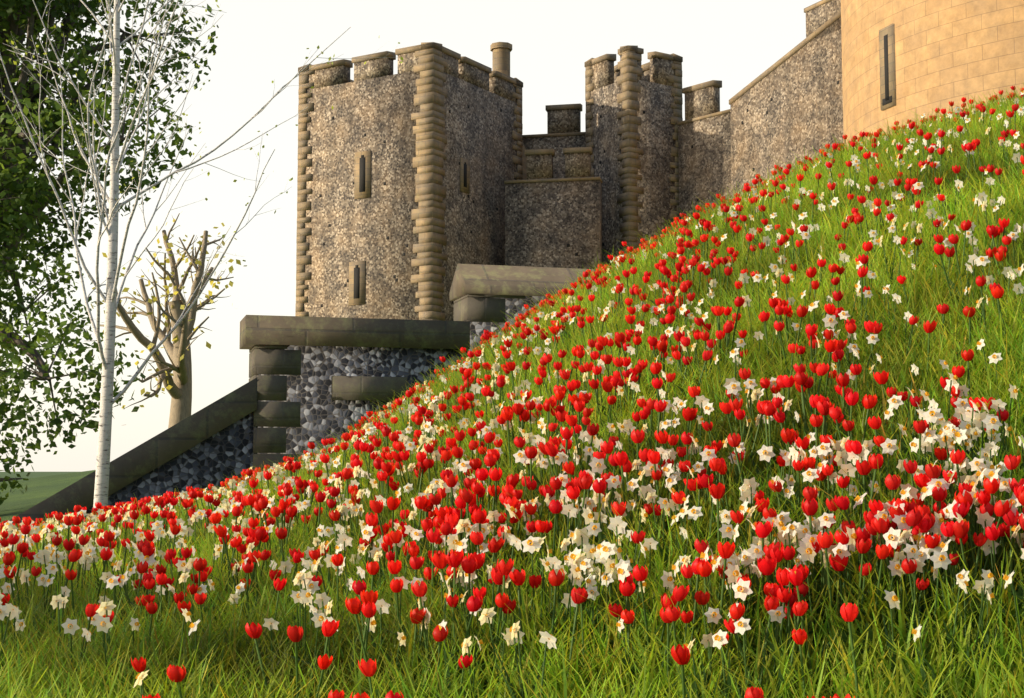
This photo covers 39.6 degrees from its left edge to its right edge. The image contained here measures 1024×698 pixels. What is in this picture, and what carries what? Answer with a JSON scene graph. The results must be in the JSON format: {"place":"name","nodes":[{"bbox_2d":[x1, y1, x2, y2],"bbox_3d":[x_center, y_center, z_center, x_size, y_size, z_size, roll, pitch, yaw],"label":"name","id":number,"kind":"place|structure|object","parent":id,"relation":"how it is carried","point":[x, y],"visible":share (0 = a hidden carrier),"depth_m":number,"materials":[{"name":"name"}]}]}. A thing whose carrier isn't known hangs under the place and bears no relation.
{"place":"outdoors","nodes":[
{"label":"outdoors","id":0,"kind":"place"},
{"bbox_2d":[0,470,95,522],"bbox_3d":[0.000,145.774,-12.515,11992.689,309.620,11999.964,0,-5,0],"label":"ground","id":1,"kind":"structure","parent":0,"point":[42,486],"depth_m":43.34,"materials":[{"name":"green plant"}]},
{"bbox_2d":[0,478,21,481],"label":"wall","id":2,"kind":"structure","parent":1,"relation":"on","point":[2,479],"depth_m":58.31,"materials":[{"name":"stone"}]},
{"bbox_2d":[0,0,218,504],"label":"tree","id":3,"kind":"object","parent":1,"relation":"on","point":[49,113],"depth_m":33.55,"materials":[{"name":"green plant"}]},
{"bbox_2d":[91,213,246,427],"bbox_3d":[-11.208,-0.318,43.639,4.891,8.603,7.968,0,-5,0],"label":"old tree","id":4,"kind":"object","parent":1,"relation":"on","point":[180,390],"depth_m":44.31,"materials":[{"name":"brown plant"}]},
{"bbox_2d":[0,0,400,519],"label":"birch tree","id":5,"kind":"object","parent":1,"relation":"on","point":[107,349],"visible":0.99,"depth_m":17.73,"materials":[{"name":"white plant"}]},
{"bbox_2d":[0,0,402,302],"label":"leaves","id":6,"kind":"object","parent":5,"relation":"attached to","point":[103,85],"visible":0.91,"depth_m":18.20,"materials":[{"name":"green plant"}]},
{"bbox_2d":[7,264,606,531],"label":"garden wall","id":7,"kind":"structure","parent":1,"relation":"on","point":[316,379],"depth_m":21.40,"materials":[{"name":"stone"}]},
{"bbox_2d":[295,42,526,320],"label":"tower","id":8,"kind":"structure","parent":1,"relation":"on","point":[412,165],"depth_m":73.34,"materials":[{"name":"stone"}]},
{"bbox_2d":[0,88,1023,697],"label":"grass","id":9,"kind":"structure","parent":1,"relation":"on","point":[234,668],"depth_m":6.26,"materials":[{"name":"green plant"}]},
{"bbox_2d":[0,86,1023,697],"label":"tulips","id":10,"kind":"object","parent":1,"relation":"on","point":[466,500],"visible":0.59,"depth_m":6.26,"materials":[{"name":"red plant"}]},
{"bbox_2d":[0,91,1023,697],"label":"daffodils","id":11,"kind":"object","parent":1,"relation":"on","point":[580,561],"visible":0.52,"depth_m":5.73,"materials":[{"name":"white plant"}]},
{"bbox_2d":[504,147,602,268],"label":"front wall","id":12,"kind":"structure","parent":1,"relation":"on","point":[550,221],"depth_m":73.85,"materials":[{"name":"stone"}]},
{"bbox_2d":[522,103,585,177],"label":"back wall","id":13,"kind":"structure","parent":1,"relation":"on","point":[563,125],"depth_m":79.72,"materials":[{"name":"stone"}]},
{"bbox_2d":[584,45,682,265],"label":"tower","id":14,"kind":"structure","parent":1,"relation":"on","point":[633,115],"depth_m":76.28,"materials":[{"name":"stone"}]},
{"bbox_2d":[677,80,731,226],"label":"wall","id":15,"kind":"structure","parent":1,"relation":"on","point":[704,138],"depth_m":75.34,"materials":[{"name":"stone"}]},
{"bbox_2d":[729,0,843,198],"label":"wing wall","id":16,"kind":"structure","parent":1,"relation":"on","point":[783,107],"depth_m":68.70,"materials":[{"name":"stone"}]},
{"bbox_2d":[841,0,1023,148],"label":"keep","id":17,"kind":"structure","parent":1,"relation":"on","point":[947,51],"depth_m":49.13,"materials":[{"name":"stone"}]},
{"bbox_2d":[879,23,895,110],"bbox_3d":[13.591,-10.094,51.019,0.374,2.954,0.840,2,-5,-20],"label":"window","id":18,"kind":"structure","parent":17,"relation":"in","point":[887,67],"depth_m":50.89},
{"bbox_2d":[0,0,820,471],"label":"sky","id":19,"kind":"structure","parent":0,"point":[258,42],"materials":[{"name":"white"}]}
]}

